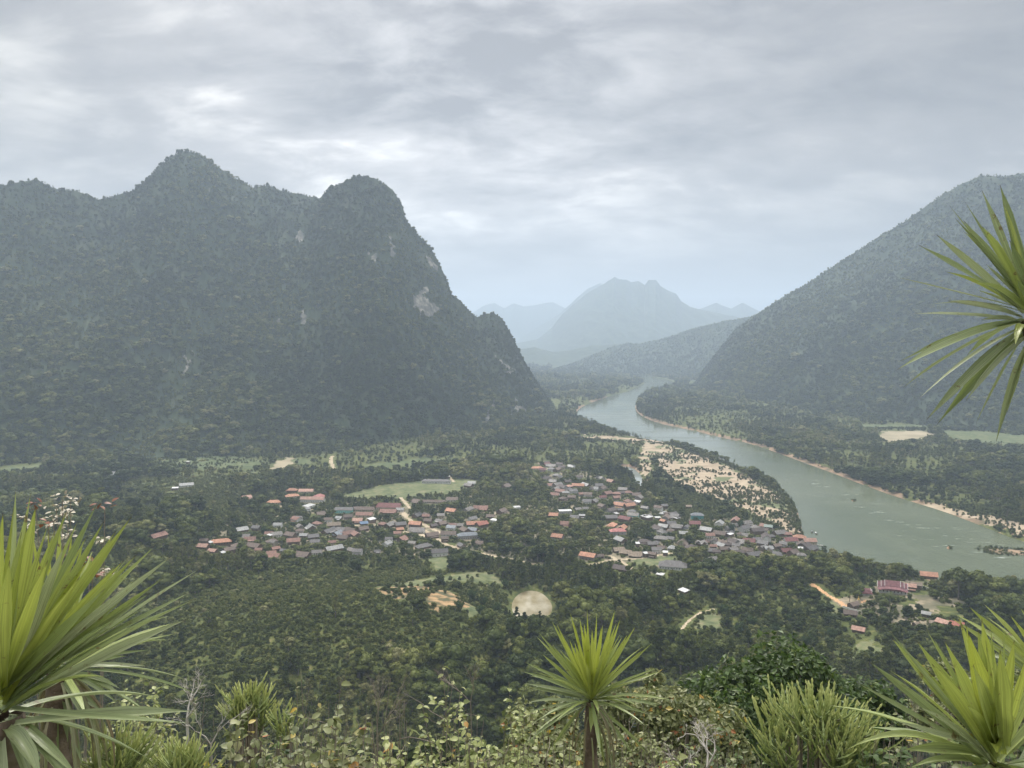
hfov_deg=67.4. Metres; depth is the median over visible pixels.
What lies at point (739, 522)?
bamboo clump
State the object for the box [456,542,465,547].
village house
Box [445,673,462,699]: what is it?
broadleaf tree
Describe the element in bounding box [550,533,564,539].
village house
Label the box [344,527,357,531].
village house
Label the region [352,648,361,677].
broadleaf tree
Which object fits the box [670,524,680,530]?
village house
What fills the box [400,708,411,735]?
broadleaf tree
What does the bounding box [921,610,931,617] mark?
village house
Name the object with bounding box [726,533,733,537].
village house
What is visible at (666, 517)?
village house
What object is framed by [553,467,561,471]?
village house
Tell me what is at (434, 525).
village house
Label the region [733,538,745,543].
village house
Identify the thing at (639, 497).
village house
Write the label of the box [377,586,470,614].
hillside soil
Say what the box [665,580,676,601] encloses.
broadleaf tree
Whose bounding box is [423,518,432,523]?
village house
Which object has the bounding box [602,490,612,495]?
village house
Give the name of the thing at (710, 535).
village house
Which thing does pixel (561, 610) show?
broadleaf tree
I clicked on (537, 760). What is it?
shrub
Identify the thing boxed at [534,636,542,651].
broadleaf tree
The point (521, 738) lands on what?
shrub
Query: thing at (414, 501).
village house
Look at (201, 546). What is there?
village house
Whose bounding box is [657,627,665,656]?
broadleaf tree
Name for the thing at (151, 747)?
shrub
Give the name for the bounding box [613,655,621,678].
broadleaf tree
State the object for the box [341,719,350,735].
broadleaf tree
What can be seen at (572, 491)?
village house
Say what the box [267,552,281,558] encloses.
village house
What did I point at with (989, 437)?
crop field
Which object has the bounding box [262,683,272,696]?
broadleaf tree
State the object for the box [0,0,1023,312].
sky
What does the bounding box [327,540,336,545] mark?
village house
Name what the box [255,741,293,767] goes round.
shrub
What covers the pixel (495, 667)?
broadleaf tree
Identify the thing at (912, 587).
village house
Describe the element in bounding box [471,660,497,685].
broadleaf tree
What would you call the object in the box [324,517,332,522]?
village house
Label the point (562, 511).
village house
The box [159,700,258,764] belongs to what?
dead branch
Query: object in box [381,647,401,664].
broadleaf tree
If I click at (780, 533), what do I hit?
village house
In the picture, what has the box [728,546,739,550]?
village house
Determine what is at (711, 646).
broadleaf tree
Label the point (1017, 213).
forested mountain
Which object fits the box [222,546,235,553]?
village house
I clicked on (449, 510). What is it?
village house
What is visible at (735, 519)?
village house
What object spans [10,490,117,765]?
dried flower plant
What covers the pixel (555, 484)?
village house
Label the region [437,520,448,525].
village house
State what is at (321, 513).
village house
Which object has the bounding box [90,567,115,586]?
broadleaf tree
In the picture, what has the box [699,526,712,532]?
village house
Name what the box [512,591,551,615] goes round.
dirt clearing
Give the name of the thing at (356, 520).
village house
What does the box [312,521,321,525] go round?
village house
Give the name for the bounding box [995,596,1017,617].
broadleaf tree
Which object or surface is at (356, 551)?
village house
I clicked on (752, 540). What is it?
village house
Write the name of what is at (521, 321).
distant mountain
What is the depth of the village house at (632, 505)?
1096.51 m
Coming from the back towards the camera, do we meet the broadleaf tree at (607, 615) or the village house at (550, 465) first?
the village house at (550, 465)
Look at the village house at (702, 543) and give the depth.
901.17 m
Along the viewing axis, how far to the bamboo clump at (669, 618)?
645.96 m
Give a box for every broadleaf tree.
[80,733,89,757]
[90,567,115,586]
[91,573,119,591]
[99,694,111,707]
[111,700,122,728]
[114,623,125,658]
[120,615,148,649]
[128,611,150,626]
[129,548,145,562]
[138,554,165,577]
[155,705,172,734]
[164,693,173,708]
[168,696,181,727]
[176,718,192,743]
[204,716,215,742]
[208,734,221,758]
[210,732,220,751]
[230,662,241,688]
[236,675,247,689]
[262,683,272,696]
[264,661,273,684]
[299,721,311,747]
[313,730,320,749]
[325,694,337,718]
[329,673,338,688]
[334,708,345,736]
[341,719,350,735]
[345,670,352,685]
[345,736,366,756]
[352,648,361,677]
[352,652,361,679]
[366,691,374,712]
[372,697,394,723]
[380,671,390,690]
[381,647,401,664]
[383,737,397,757]
[386,714,397,737]
[389,647,406,669]
[395,663,421,682]
[398,646,427,666]
[399,674,412,703]
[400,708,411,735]
[416,669,439,686]
[417,719,427,740]
[421,694,432,711]
[421,705,431,731]
[423,640,448,671]
[429,641,435,659]
[438,640,471,667]
[445,662,462,675]
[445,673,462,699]
[453,679,479,709]
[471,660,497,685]
[479,668,495,689]
[483,625,509,649]
[487,665,498,689]
[488,661,496,690]
[492,624,505,652]
[494,664,519,687]
[498,681,520,702]
[499,662,522,685]
[505,616,524,638]
[506,652,537,682]
[508,638,518,654]
[511,647,522,655]
[512,636,531,648]
[514,683,548,709]
[517,654,546,681]
[523,638,542,649]
[525,614,542,635]
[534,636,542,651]
[537,693,545,710]
[538,626,560,646]
[540,633,546,648]
[556,606,566,622]
[557,617,583,637]
[557,643,570,650]
[561,604,570,618]
[563,595,594,616]
[568,589,575,599]
[568,704,583,728]
[570,585,595,606]
[584,578,591,588]
[590,608,616,625]
[591,603,608,611]
[592,589,608,603]
[602,565,613,585]
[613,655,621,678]
[617,621,625,634]
[620,637,657,667]
[624,565,633,580]
[624,608,638,638]
[631,586,653,612]
[645,620,656,637]
[652,633,661,661]
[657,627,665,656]
[661,640,671,665]
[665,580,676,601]
[665,625,682,645]
[673,638,685,672]
[675,627,696,665]
[676,629,878,767]
[677,651,683,674]
[688,638,708,650]
[697,640,715,650]
[697,650,705,670]
[716,658,726,672]
[718,571,738,592]
[725,637,734,652]
[736,648,745,661]
[760,561,770,585]
[782,624,793,639]
[783,631,791,647]
[787,562,800,577]
[816,643,822,658]
[820,646,829,662]
[840,647,854,672]
[872,651,883,675]
[880,646,891,668]
[899,640,910,656]
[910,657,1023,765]
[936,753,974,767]
[943,566,971,599]
[962,569,992,595]
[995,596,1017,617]
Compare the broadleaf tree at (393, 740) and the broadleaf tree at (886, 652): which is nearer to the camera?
the broadleaf tree at (393, 740)
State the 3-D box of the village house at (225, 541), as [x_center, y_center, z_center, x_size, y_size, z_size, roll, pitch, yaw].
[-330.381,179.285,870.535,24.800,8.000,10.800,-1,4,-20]
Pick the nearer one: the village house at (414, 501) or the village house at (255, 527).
the village house at (255, 527)
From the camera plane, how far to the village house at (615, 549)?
873.12 m
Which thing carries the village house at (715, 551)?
on the village ground at (928, 602)
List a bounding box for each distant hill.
[520,344,617,365]
[552,317,749,376]
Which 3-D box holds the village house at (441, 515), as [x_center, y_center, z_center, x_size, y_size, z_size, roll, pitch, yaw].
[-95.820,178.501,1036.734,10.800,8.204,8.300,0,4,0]
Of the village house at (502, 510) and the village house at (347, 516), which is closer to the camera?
the village house at (347, 516)
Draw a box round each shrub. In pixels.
[81,694,185,767]
[87,667,185,767]
[198,697,239,766]
[204,706,281,767]
[247,679,369,767]
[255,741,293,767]
[275,712,354,767]
[286,680,377,767]
[349,714,425,767]
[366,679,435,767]
[404,666,479,767]
[428,718,513,767]
[481,688,571,767]
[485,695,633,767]
[495,721,568,767]
[500,747,536,767]
[538,740,581,767]
[561,697,687,767]
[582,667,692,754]
[614,744,670,767]
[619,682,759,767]
[623,734,675,767]
[648,739,734,767]
[662,742,702,767]
[674,727,742,767]
[714,735,749,767]
[746,751,771,767]
[785,744,830,767]
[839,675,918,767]
[855,721,912,767]
[877,697,949,767]
[898,752,926,767]
[907,741,970,767]
[936,761,974,767]
[944,721,1023,767]
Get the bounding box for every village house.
[148,531,167,538]
[179,482,193,487]
[196,543,209,550]
[199,538,209,543]
[208,548,217,553]
[211,538,231,545]
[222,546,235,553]
[236,526,248,531]
[243,536,256,542]
[246,542,263,548]
[250,525,261,530]
[266,500,280,503]
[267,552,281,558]
[268,539,277,545]
[270,531,282,537]
[271,546,280,551]
[272,523,282,526]
[283,531,298,537]
[285,494,298,497]
[286,488,297,492]
[286,538,299,544]
[290,516,301,521]
[295,529,303,532]
[296,551,311,558]
[298,489,313,492]
[299,496,324,502]
[299,533,307,537]
[302,503,315,507]
[304,523,316,529]
[307,533,319,539]
[310,539,319,542]
[311,550,322,554]
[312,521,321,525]
[315,511,325,515]
[321,526,335,534]
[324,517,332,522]
[324,544,343,551]
[327,522,340,527]
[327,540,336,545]
[332,530,342,537]
[334,507,353,512]
[335,516,343,520]
[335,527,345,530]
[336,534,349,540]
[342,530,352,535]
[343,514,352,519]
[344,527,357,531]
[351,530,360,536]
[351,548,363,554]
[352,518,362,522]
[353,506,374,511]
[355,512,373,516]
[357,525,369,531]
[359,521,367,525]
[367,517,375,523]
[376,503,401,509]
[379,509,397,513]
[382,540,392,546]
[384,521,394,527]
[384,537,392,540]
[393,531,400,535]
[394,521,406,527]
[395,527,403,530]
[396,507,404,511]
[397,535,407,541]
[408,521,422,526]
[408,541,415,545]
[409,527,424,533]
[411,498,419,503]
[411,512,421,517]
[414,543,433,548]
[422,479,451,483]
[422,499,445,503]
[422,514,429,517]
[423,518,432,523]
[424,531,439,537]
[430,523,437,527]
[431,548,448,556]
[437,513,444,518]
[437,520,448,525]
[440,531,456,535]
[440,536,448,541]
[445,508,456,512]
[445,525,456,530]
[446,497,458,501]
[456,532,478,539]
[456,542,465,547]
[459,526,470,531]
[463,483,473,486]
[463,506,473,511]
[466,521,479,526]
[467,516,477,520]
[468,527,477,531]
[475,520,488,527]
[475,540,483,545]
[478,507,488,510]
[486,514,494,518]
[496,507,508,514]
[501,483,511,487]
[532,466,543,469]
[546,464,555,467]
[548,512,557,516]
[550,492,559,496]
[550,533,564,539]
[552,482,562,486]
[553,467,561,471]
[555,488,565,492]
[557,484,567,488]
[558,496,567,500]
[558,509,571,513]
[560,521,571,526]
[567,495,575,499]
[568,488,577,493]
[569,515,579,518]
[572,483,584,487]
[578,551,596,560]
[582,499,591,503]
[583,492,591,496]
[597,503,605,508]
[598,485,606,489]
[598,495,606,499]
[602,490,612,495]
[604,515,617,520]
[605,507,616,512]
[607,522,616,526]
[609,528,626,534]
[612,495,620,499]
[612,547,625,552]
[612,564,626,571]
[613,502,623,507]
[613,535,626,542]
[617,487,627,490]
[618,515,631,522]
[618,524,627,529]
[619,549,631,555]
[623,502,635,509]
[627,512,639,517]
[628,551,642,557]
[631,492,641,496]
[635,494,643,499]
[638,539,649,544]
[640,505,649,509]
[641,514,652,520]
[643,551,647,557]
[646,541,657,546]
[648,551,657,557]
[651,547,661,553]
[652,524,663,530]
[653,505,662,510]
[653,535,667,540]
[656,529,666,534]
[658,523,668,530]
[658,560,687,570]
[660,504,668,508]
[662,514,669,520]
[667,545,674,549]
[670,513,680,517]
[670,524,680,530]
[678,587,689,594]
[689,521,700,526]
[690,512,703,518]
[695,540,706,545]
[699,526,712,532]
[705,533,715,537]
[709,544,717,547]
[712,549,720,553]
[713,530,726,536]
[715,519,724,525]
[716,541,727,546]
[718,546,729,551]
[724,526,735,530]
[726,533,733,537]
[726,537,738,542]
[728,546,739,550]
[730,516,739,522]
[732,543,740,548]
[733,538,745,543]
[737,524,751,531]
[741,547,754,552]
[742,520,752,525]
[743,538,755,543]
[745,551,760,557]
[749,527,764,534]
[756,539,769,545]
[758,544,766,550]
[761,532,771,541]
[764,524,772,529]
[772,529,785,536]
[772,543,781,549]
[779,541,788,547]
[779,548,792,554]
[782,537,798,543]
[784,532,792,536]
[787,548,798,555]
[792,534,805,540]
[796,552,806,556]
[799,542,811,548]
[801,538,817,545]
[803,545,818,551]
[843,609,857,617]
[847,601,860,608]
[851,625,865,633]
[906,583,916,592]
[909,581,922,589]
[919,571,938,579]
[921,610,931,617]
[934,617,948,624]
[949,620,964,628]
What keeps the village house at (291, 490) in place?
on the village ground at (928, 602)
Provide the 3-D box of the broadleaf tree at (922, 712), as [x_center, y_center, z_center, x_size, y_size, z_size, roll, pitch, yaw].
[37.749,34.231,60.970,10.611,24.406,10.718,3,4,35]
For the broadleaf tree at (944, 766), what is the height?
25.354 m
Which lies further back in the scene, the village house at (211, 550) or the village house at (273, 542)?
the village house at (273, 542)
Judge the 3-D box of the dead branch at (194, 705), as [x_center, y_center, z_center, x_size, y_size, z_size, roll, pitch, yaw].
[-2.727,4.233,6.626,0.337,3.573,0.520,-2,4,-29]
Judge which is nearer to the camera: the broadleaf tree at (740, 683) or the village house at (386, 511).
the broadleaf tree at (740, 683)
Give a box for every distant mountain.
[473,302,564,340]
[516,277,738,351]
[516,283,759,342]
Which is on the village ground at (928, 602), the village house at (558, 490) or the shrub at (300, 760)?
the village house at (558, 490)
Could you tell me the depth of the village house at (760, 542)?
908.94 m
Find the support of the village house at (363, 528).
on the village ground at (928, 602)
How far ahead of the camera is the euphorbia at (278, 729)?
5.00 m
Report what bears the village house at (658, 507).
on the village ground at (928, 602)
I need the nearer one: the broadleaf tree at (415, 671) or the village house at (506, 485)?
the broadleaf tree at (415, 671)
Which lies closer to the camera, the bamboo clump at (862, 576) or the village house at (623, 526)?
the bamboo clump at (862, 576)
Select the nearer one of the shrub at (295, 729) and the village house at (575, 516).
the shrub at (295, 729)
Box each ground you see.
[0,366,1023,765]
[195,461,965,626]
[344,434,987,660]
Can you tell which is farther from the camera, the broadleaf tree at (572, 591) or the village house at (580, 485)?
the village house at (580, 485)
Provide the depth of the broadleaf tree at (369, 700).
488.73 m
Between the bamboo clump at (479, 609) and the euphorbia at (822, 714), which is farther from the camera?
the bamboo clump at (479, 609)
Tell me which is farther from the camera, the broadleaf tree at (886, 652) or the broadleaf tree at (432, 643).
the broadleaf tree at (886, 652)
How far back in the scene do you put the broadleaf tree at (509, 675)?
512.46 m
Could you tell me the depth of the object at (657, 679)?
60.62 m
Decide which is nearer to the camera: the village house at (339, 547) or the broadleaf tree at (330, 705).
the broadleaf tree at (330, 705)
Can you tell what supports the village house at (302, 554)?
on the village ground at (928, 602)
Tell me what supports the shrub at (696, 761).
on the ground at (944, 610)
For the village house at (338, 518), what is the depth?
1028.01 m
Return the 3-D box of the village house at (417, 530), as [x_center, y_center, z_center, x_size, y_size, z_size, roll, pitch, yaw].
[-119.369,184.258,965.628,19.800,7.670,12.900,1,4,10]
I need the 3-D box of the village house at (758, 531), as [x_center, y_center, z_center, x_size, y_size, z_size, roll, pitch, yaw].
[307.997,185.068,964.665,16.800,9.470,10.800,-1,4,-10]
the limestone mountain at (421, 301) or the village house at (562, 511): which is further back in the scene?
the limestone mountain at (421, 301)
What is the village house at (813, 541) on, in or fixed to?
on the village ground at (928, 602)
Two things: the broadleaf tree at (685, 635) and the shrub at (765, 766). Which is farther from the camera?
the broadleaf tree at (685, 635)
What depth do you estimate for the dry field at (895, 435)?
1884.20 m
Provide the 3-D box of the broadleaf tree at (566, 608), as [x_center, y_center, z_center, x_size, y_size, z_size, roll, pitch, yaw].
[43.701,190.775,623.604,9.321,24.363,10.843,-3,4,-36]
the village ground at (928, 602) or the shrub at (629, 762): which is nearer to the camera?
the shrub at (629, 762)
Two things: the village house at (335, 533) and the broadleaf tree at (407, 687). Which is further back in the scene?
the village house at (335, 533)
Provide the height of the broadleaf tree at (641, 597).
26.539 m
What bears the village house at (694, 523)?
on the village ground at (928, 602)
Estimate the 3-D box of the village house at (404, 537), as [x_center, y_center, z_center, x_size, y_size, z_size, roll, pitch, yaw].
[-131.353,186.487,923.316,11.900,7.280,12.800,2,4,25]
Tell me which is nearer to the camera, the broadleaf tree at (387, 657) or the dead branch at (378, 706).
the dead branch at (378, 706)
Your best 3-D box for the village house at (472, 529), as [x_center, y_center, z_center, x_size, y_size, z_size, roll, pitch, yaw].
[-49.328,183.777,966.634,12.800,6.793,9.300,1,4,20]
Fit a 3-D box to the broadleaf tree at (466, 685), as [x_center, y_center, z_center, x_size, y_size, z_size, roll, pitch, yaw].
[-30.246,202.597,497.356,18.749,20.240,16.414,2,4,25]
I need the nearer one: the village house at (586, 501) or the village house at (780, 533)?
the village house at (780, 533)
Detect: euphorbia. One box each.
[72,718,163,767]
[138,731,223,767]
[215,671,282,767]
[265,697,304,767]
[735,674,904,767]
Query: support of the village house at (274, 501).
on the village ground at (928, 602)
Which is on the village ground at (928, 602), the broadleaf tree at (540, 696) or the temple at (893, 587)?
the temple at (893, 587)
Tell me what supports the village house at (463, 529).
on the village ground at (928, 602)
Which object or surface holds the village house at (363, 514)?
on the village ground at (928, 602)
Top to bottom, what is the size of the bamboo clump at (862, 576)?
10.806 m
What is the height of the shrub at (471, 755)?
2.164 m
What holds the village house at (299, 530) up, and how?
on the village ground at (928, 602)
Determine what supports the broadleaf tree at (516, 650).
on the ground at (944, 610)
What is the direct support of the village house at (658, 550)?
on the village ground at (928, 602)
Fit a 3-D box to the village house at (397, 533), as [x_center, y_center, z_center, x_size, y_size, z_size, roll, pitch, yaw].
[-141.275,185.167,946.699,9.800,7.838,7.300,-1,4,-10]
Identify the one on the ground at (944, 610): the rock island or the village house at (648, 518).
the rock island
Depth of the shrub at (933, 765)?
4.70 m
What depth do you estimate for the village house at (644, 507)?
1088.83 m
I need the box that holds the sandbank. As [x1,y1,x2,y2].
[583,434,1023,534]
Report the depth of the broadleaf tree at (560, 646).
551.95 m
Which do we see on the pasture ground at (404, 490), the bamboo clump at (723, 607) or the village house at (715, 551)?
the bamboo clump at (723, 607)
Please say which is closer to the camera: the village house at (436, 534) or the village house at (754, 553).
the village house at (754, 553)
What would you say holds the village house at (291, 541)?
on the village ground at (928, 602)
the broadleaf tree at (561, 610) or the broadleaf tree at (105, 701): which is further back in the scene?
the broadleaf tree at (561, 610)
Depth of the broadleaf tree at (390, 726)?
460.53 m
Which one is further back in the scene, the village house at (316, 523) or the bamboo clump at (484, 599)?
the village house at (316, 523)
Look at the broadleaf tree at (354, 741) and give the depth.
431.56 m
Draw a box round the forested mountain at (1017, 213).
[690,173,1023,431]
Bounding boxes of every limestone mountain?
[0,151,318,462]
[134,176,550,458]
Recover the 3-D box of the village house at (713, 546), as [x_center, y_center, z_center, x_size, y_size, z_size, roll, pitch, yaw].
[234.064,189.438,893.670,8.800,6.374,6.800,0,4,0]
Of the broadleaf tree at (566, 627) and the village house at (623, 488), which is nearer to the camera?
the broadleaf tree at (566, 627)
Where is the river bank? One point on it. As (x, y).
(921, 502)
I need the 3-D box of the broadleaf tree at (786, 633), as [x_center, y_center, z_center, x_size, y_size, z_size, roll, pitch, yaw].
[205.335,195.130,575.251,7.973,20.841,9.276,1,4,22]
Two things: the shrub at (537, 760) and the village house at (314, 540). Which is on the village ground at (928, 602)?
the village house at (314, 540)
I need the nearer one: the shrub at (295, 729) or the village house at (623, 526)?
the shrub at (295, 729)
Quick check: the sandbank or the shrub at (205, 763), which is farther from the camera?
the sandbank
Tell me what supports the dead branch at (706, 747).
on the ground at (944, 610)
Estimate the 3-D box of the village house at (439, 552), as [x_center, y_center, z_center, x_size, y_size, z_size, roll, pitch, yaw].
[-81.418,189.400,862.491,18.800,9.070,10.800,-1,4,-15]
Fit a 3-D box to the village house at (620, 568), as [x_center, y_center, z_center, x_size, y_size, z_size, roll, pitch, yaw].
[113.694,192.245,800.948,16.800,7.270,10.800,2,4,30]
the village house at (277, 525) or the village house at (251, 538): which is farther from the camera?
the village house at (277, 525)
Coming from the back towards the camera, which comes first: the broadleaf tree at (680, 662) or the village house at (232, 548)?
the village house at (232, 548)
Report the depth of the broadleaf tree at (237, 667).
515.74 m
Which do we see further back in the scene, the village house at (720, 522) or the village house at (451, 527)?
the village house at (720, 522)
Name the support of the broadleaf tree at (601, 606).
on the ground at (944, 610)
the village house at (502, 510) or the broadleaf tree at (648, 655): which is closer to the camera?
the broadleaf tree at (648, 655)
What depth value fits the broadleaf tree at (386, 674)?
509.90 m
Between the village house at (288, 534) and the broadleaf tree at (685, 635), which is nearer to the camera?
the broadleaf tree at (685, 635)
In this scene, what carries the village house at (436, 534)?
on the village ground at (928, 602)
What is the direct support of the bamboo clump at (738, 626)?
on the ground at (944, 610)
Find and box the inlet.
[625,467,641,485]
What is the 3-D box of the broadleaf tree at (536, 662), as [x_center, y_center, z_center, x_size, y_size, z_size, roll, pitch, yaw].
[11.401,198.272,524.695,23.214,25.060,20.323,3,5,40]
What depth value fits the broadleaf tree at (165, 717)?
454.48 m
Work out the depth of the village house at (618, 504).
1101.47 m
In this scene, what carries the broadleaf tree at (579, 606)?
on the ground at (944, 610)
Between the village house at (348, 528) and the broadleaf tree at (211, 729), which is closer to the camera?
the broadleaf tree at (211, 729)
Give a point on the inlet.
(637, 476)
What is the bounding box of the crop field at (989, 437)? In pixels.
[0,424,1023,472]
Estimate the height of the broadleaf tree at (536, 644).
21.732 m
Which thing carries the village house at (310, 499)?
on the village ground at (928, 602)
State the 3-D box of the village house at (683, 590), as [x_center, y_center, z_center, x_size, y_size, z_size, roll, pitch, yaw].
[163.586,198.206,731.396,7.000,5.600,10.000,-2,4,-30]
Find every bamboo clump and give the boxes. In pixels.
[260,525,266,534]
[454,599,464,610]
[467,588,477,599]
[476,604,484,613]
[478,596,488,604]
[491,602,500,610]
[501,579,509,586]
[662,613,671,623]
[718,603,729,611]
[727,523,735,529]
[734,621,747,631]
[737,519,744,525]
[747,615,757,624]
[771,623,779,629]
[783,614,792,620]
[801,633,816,644]
[826,628,837,638]
[857,572,868,582]
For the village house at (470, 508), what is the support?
on the village ground at (928, 602)
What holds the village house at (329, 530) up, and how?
on the village ground at (928, 602)
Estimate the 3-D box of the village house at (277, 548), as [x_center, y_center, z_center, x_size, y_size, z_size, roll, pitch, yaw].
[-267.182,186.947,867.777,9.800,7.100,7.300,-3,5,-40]
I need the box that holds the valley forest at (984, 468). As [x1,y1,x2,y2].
[0,362,1023,767]
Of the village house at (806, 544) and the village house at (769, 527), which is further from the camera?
the village house at (769, 527)
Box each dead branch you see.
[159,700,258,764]
[171,665,213,743]
[367,663,412,767]
[433,663,479,767]
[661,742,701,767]
[677,718,726,767]
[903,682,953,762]
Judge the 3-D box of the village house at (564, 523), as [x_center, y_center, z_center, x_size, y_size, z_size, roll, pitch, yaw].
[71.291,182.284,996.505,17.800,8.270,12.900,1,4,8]
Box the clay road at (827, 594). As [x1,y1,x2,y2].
[810,583,865,606]
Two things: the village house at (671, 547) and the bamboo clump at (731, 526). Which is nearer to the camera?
the village house at (671, 547)
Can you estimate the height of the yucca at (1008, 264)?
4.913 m
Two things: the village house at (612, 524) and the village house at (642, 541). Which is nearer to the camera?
the village house at (642, 541)
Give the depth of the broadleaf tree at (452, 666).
519.64 m
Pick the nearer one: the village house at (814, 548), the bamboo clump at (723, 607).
the bamboo clump at (723, 607)
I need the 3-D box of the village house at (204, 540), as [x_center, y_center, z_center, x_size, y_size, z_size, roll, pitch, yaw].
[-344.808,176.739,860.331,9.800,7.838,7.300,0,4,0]
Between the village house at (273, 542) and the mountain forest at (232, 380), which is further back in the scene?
the mountain forest at (232, 380)
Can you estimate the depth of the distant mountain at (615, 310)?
8957.13 m
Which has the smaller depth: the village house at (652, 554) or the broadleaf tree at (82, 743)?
the broadleaf tree at (82, 743)
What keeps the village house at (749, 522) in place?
on the village ground at (928, 602)
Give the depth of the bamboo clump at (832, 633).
622.92 m
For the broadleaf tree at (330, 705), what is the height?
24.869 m
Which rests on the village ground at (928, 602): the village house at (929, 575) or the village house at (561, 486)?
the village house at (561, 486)
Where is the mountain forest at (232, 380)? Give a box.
[0,148,1023,465]
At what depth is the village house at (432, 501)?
1130.45 m
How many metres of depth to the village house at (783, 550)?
875.64 m
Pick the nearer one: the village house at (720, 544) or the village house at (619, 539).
the village house at (720, 544)
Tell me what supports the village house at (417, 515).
on the village ground at (928, 602)
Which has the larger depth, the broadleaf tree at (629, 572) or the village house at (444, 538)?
the village house at (444, 538)
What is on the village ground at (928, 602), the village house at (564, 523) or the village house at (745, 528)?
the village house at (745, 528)
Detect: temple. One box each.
[862,588,871,594]
[877,579,907,594]
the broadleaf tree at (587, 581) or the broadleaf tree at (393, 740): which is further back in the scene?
the broadleaf tree at (587, 581)
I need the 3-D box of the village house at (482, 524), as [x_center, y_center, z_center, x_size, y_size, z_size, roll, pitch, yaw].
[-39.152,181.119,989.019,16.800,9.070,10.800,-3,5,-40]
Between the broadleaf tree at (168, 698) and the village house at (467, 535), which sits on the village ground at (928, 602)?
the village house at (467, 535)
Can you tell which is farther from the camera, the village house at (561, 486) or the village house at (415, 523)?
the village house at (561, 486)
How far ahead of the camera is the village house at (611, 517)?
1028.94 m
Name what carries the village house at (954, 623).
on the ground at (944, 610)
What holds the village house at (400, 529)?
on the ground at (944, 610)
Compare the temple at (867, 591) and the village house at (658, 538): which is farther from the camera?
the village house at (658, 538)
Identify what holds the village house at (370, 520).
on the village ground at (928, 602)
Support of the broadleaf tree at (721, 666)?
on the ground at (944, 610)
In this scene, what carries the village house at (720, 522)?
on the village ground at (928, 602)
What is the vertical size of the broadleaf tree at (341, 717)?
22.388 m
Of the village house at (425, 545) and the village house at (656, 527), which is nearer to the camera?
the village house at (425, 545)
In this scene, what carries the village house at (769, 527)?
on the village ground at (928, 602)
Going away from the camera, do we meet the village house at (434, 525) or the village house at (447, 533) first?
the village house at (447, 533)
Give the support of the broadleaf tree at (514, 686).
on the ground at (944, 610)
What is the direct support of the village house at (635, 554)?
on the village ground at (928, 602)
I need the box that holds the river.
[577,375,1023,579]
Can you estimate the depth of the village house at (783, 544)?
901.09 m
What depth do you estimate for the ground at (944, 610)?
769.89 m
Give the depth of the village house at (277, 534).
930.76 m
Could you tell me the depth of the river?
1077.59 m
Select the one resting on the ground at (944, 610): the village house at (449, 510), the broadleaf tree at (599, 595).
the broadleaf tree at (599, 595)
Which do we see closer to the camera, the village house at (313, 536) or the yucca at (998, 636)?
the yucca at (998, 636)
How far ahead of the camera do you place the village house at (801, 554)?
857.02 m
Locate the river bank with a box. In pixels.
[576,396,1023,580]
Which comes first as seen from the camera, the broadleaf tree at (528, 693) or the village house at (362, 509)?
the broadleaf tree at (528, 693)
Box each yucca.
[0,492,198,767]
[28,534,193,767]
[522,612,667,767]
[830,618,1023,767]
[897,186,1023,440]
[934,604,1023,762]
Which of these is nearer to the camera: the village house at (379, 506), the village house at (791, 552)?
the village house at (791, 552)
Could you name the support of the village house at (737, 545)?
on the village ground at (928, 602)
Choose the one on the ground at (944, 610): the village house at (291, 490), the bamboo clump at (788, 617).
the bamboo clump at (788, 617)
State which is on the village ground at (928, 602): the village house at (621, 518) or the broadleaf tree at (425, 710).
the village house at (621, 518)
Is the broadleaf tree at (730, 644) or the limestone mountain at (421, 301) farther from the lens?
the limestone mountain at (421, 301)
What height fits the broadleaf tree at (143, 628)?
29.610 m
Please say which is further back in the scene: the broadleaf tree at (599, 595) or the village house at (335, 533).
the village house at (335, 533)
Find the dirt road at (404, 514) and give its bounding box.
[329,456,714,629]
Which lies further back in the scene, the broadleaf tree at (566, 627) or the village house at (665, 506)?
the village house at (665, 506)
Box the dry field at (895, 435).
[269,431,933,468]
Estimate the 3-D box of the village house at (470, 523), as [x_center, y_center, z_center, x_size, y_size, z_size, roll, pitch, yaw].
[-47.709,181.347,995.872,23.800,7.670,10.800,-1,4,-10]
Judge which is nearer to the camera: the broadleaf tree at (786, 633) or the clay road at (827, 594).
the broadleaf tree at (786, 633)
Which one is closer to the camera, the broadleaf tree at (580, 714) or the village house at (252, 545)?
the broadleaf tree at (580, 714)
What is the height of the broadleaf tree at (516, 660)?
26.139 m
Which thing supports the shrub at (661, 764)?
on the ground at (944, 610)
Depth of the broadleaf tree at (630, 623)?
595.09 m
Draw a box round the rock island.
[989,548,1023,554]
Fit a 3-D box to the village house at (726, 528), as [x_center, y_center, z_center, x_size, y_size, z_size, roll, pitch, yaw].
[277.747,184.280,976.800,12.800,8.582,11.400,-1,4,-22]

